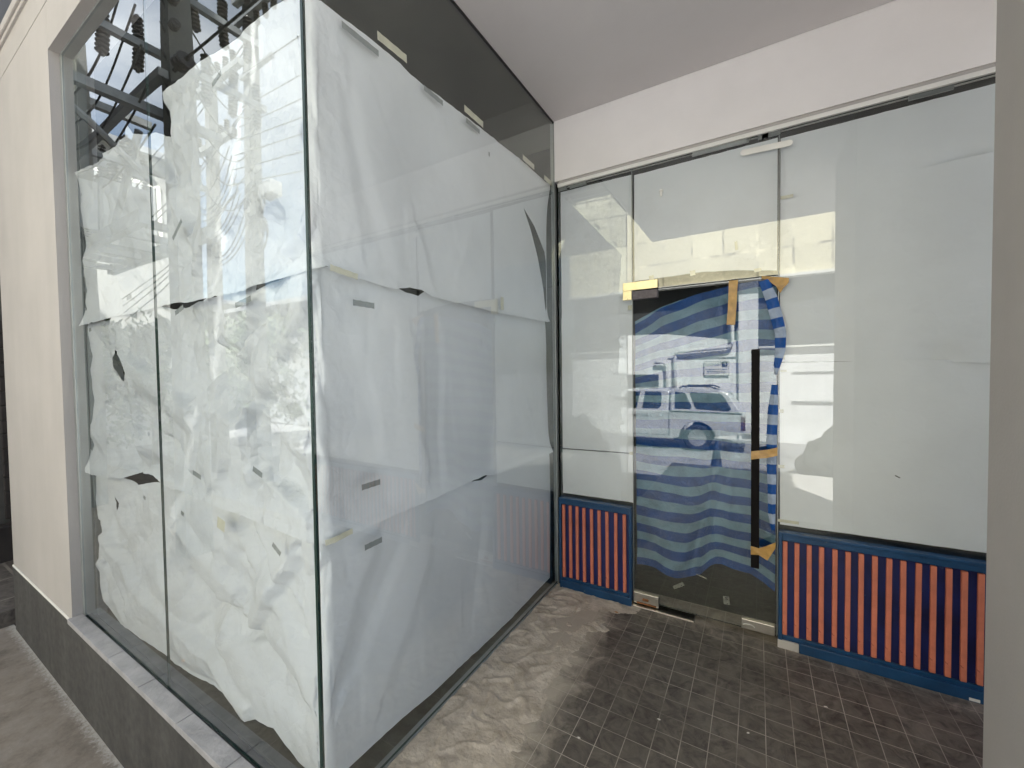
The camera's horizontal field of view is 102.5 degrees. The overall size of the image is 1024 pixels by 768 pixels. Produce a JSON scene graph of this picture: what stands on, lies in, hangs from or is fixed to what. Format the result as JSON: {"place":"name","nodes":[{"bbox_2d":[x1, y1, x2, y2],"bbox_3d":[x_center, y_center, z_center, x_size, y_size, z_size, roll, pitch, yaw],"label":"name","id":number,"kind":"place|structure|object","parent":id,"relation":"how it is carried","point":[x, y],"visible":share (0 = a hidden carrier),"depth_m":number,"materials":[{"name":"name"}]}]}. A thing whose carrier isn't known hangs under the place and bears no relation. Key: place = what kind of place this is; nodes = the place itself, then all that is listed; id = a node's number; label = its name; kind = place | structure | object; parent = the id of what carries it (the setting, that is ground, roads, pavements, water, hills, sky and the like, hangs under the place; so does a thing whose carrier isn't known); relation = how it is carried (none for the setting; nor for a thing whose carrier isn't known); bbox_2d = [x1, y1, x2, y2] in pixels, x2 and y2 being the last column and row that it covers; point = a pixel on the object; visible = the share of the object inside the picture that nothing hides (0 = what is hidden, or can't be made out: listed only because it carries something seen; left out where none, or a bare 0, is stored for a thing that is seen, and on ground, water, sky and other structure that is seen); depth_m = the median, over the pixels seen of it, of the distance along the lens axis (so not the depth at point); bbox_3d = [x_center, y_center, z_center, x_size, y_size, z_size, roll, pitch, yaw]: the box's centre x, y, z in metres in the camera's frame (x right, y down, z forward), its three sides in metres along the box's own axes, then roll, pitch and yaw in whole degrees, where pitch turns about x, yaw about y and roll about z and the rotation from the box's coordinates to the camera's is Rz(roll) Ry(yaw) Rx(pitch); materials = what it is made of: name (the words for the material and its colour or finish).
{"place":"outdoors","nodes":[
{"label":"outdoors","id":0,"kind":"place"},
{"bbox_2d":[0,624,123,767],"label":"pavement","id":1,"kind":"structure","parent":0,"point":[44,722],"depth_m":2.58,"materials":[{"name":"concrete"}]},
{"bbox_2d":[0,0,12,562],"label":"neighbouring shop","id":2,"kind":"structure","parent":1,"relation":"on","point":[6,547],"depth_m":4.59},
{"bbox_2d":[97,152,848,509],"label":"interior wall","id":3,"kind":"structure","parent":0,"point":[667,296],"depth_m":7.51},
{"bbox_2d":[94,0,780,287],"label":"interior ceiling","id":4,"kind":"structure","parent":3,"relation":"attached to","point":[453,62],"depth_m":2.79,"materials":[{"name":"grey paint"}]},
{"bbox_2d":[554,0,996,194],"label":"lintel wall","id":5,"kind":"structure","parent":3,"relation":"attached to","point":[892,50],"depth_m":2.27,"materials":[{"name":"white paint"}]},
{"bbox_2d":[558,169,630,494],"bbox_3d":[0.588,0.015,2.917,0.532,2.894,0.010,0,2,31],"label":"side window","id":6,"kind":"structure","parent":5,"relation":"attached to","point":[559,305],"depth_m":3.04,"materials":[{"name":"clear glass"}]},
{"bbox_2d":[561,175,632,454],"bbox_3d":[0.596,-0.467,2.921,0.533,1.899,0.021,0,2,32],"label":"cover paper","id":7,"kind":"object","parent":6,"relation":"attached to","point":[596,246],"visible":0.98,"depth_m":2.91,"materials":[{"name":"white paper"}]},
{"bbox_2d":[561,318,632,452],"bbox_3d":[0.599,-0.004,2.936,0.525,0.970,0.006,0,2,31],"label":"cover paper","id":8,"kind":"object","parent":6,"relation":"attached to","point":[597,406],"visible":1,"depth_m":2.93,"materials":[{"name":"white paper"}]},
{"bbox_2d":[562,449,632,502],"bbox_3d":[0.609,0.647,2.957,0.524,0.340,0.021,0,2,31],"label":"cover paper","id":9,"kind":"object","parent":6,"relation":"attached to","point":[606,475],"visible":1,"depth_m":2.94,"materials":[{"name":"white paper"}]},
{"bbox_2d":[623,131,778,300],"bbox_3d":[1.127,-0.995,2.548,0.882,0.868,0.028,0,2,31],"label":"transom window","id":10,"kind":"structure","parent":5,"relation":"attached to","point":[629,288],"depth_m":2.71,"materials":[{"name":"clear glass"}]},
{"bbox_2d":[632,276,776,635],"bbox_3d":[1.162,0.435,2.558,0.820,2.104,0.090,0,2,31],"label":"glass door","id":11,"kind":"structure","parent":10,"relation":"attached to","point":[653,600],"depth_m":2.38,"materials":[{"name":"clear glass"}]},
{"bbox_2d":[631,130,779,621],"bbox_3d":[1.172,0.017,2.568,0.828,2.894,0.014,0,2,31],"label":"door frame","id":12,"kind":"object","parent":11,"relation":"attached to","point":[633,394],"visible":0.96,"depth_m":2.75,"materials":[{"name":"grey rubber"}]},
{"bbox_2d":[635,279,785,591],"bbox_3d":[1.219,0.333,2.603,0.856,1.883,0.102,0,2,35],"label":"striped tarp","id":13,"kind":"object","parent":11,"relation":"attached to","point":[693,420],"visible":0.93,"depth_m":2.59,"materials":[{"name":"blue fabric"}]},
{"bbox_2d":[727,280,737,324],"bbox_3d":[1.314,-0.485,2.453,0.060,0.264,0.006,0,2,31],"label":"tape strip","id":14,"kind":"object","parent":11,"relation":"attached to","point":[732,301],"visible":1,"depth_m":2.45,"materials":[{"name":"beige paper"}]},
{"bbox_2d":[751,542,775,559],"bbox_3d":[1.439,0.951,2.356,0.122,0.112,0.006,0,2,31],"label":"tape strip","id":15,"kind":"object","parent":11,"relation":"attached to","point":[765,552],"visible":1,"depth_m":2.35,"materials":[{"name":"paper"}]},
{"bbox_2d":[751,448,776,459],"bbox_3d":[1.434,0.396,2.340,0.128,0.082,0.006,0,2,31],"label":"tape strip","id":16,"kind":"object","parent":11,"relation":"attached to","point":[768,453],"visible":1,"depth_m":2.34,"materials":[{"name":"paper"}]},
{"bbox_2d":[762,276,788,292],"bbox_3d":[1.493,-0.568,2.334,0.130,0.108,0.006,0,2,31],"label":"tape strip","id":17,"kind":"object","parent":11,"relation":"attached to","point":[780,283],"visible":1,"depth_m":2.32,"materials":[{"name":"beige paper"}]},
{"bbox_2d":[634,138,777,280],"bbox_3d":[1.167,-1.026,2.551,0.808,0.750,0.012,0,2,31],"label":"cover paper","id":18,"kind":"object","parent":10,"relation":"attached to","point":[714,212],"visible":1,"depth_m":2.53,"materials":[{"name":"white paper"}]},
{"bbox_2d":[740,140,792,155],"bbox_3d":[1.448,-1.347,2.346,0.254,0.043,0.004,0,2,31],"label":"adhesive strip","id":19,"kind":"object","parent":10,"relation":"attached to","point":[768,147],"visible":1,"depth_m":2.34,"materials":[{"name":"white paint"}]},
{"bbox_2d":[777,73,995,635],"bbox_3d":[2.426,0.021,1.820,2.094,2.894,0.010,0,2,31],"label":"side window","id":20,"kind":"structure","parent":5,"relation":"attached to","point":[882,103],"depth_m":2.11,"materials":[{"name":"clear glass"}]},
{"bbox_2d":[778,360,989,552],"bbox_3d":[2.422,0.348,1.861,2.045,0.938,0.030,0,2,31],"label":"cover paper","id":21,"kind":"object","parent":20,"relation":"attached to","point":[897,450],"visible":0.87,"depth_m":2.13,"materials":[{"name":"white paper"}]},
{"bbox_2d":[780,151,993,362],"bbox_3d":[2.414,-0.593,1.843,2.045,1.000,0.036,0,2,30],"label":"cover paper","id":22,"kind":"object","parent":20,"relation":"attached to","point":[896,267],"visible":0.88,"depth_m":2.10,"materials":[{"name":"white paper"}]},
{"bbox_2d":[780,84,994,200],"bbox_3d":[2.410,-1.216,1.828,2.040,0.366,0.040,0,2,30],"label":"cover paper","id":23,"kind":"object","parent":20,"relation":"attached to","point":[952,127],"visible":0.92,"depth_m":2.10,"materials":[{"name":"white paper"}]},
{"bbox_2d":[96,446,986,767],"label":"interior floor","id":24,"kind":"structure","parent":0,"point":[722,588],"depth_m":2.76,"materials":[{"name":"tile"}]},
{"bbox_2d":[454,0,893,121],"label":"ceiling","id":25,"kind":"structure","parent":0,"point":[561,59],"depth_m":2.24,"materials":[{"name":"grey paint"}]},
{"bbox_2d":[501,587,983,767],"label":"porch floor","id":26,"kind":"structure","parent":0,"point":[709,693],"depth_m":1.93,"materials":[{"name":"grey tile"}]},
{"bbox_2d":[387,583,640,767],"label":"cement smear","id":27,"kind":"object","parent":26,"relation":"on","point":[492,707],"visible":0.98,"depth_m":2.01},
{"bbox_2d":[559,495,632,606],"bbox_3d":[0.584,1.166,2.919,0.530,0.671,0.052,0,2,31],"label":"slatted panel","id":28,"kind":"object","parent":26,"relation":"on","point":[595,548],"visible":1,"depth_m":2.91,"materials":[{"name":"blue paint"}]},
{"bbox_2d":[633,602,694,622],"bbox_3d":[1.002,1.496,2.723,0.380,0.010,0.100,0,2,31],"label":"door threshold","id":29,"kind":"object","parent":26,"relation":"on","point":[677,614],"depth_m":2.69,"materials":[{"name":"metal"}]},
{"bbox_2d":[777,639,798,652],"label":"plinth block","id":30,"kind":"structure","parent":26,"relation":"on","point":[788,645],"depth_m":2.32,"materials":[{"name":"grey paint"}]},
{"bbox_2d":[778,529,985,704],"bbox_3d":[2.408,1.172,1.831,2.054,0.671,0.052,0,2,31],"label":"slatted panel","id":31,"kind":"object","parent":26,"relation":"on","point":[911,616],"visible":0.92,"depth_m":2.11,"materials":[{"name":"blue paint"}]},
{"bbox_2d":[969,697,979,702],"bbox_3d":[2.187,1.495,1.944,0.037,0.014,0.002,0,2,31],"label":"paint chip","id":32,"kind":"object","parent":31,"relation":"attached to","point":[974,700],"visible":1,"depth_m":1.94,"materials":[{"name":"white paint"}]},
{"bbox_2d":[983,0,1023,767],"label":"pillar","id":33,"kind":"structure","parent":26,"relation":"on","point":[1003,733],"depth_m":1.15,"materials":[{"name":"grey paint"}]},
{"bbox_3d":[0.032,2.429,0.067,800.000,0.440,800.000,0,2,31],"label":"street","id":34,"kind":"structure","parent":0,"visible":0},
{"bbox_2d":[0,560,15,628],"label":"stone step","id":35,"kind":"object","parent":34,"relation":"on","point":[7,609],"depth_m":3.83,"materials":[{"name":"grey stone"}]},
{"bbox_2d":[0,0,273,767],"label":"masonry wall","id":36,"kind":"structure","parent":34,"relation":"on","point":[135,714],"depth_m":2.76,"materials":[{"name":"paint"}]},
{"bbox_2d":[59,0,559,767],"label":"corner shop window","id":37,"kind":"structure","parent":36,"relation":"attached to","point":[73,104],"depth_m":2.62,"materials":[{"name":"clear glass"}]},
{"bbox_2d":[75,0,551,325],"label":"cover paper","id":38,"kind":"object","parent":37,"relation":"attached to","point":[415,183],"visible":0.98,"depth_m":1.80,"materials":[{"name":"white paper"}]},
{"bbox_2d":[85,266,552,545],"bbox_3d":[-1.192,0.064,2.164,3.170,1.029,1.544,-1,2,-6],"label":"cover paper","id":39,"kind":"object","parent":37,"relation":"attached to","point":[422,398],"visible":0.98,"depth_m":1.84,"materials":[{"name":"white paper"}]},
{"bbox_2d":[96,454,549,767],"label":"cover paper","id":40,"kind":"object","parent":37,"relation":"attached to","point":[422,602],"visible":0.95,"depth_m":1.88,"materials":[{"name":"white paper"}]}
]}

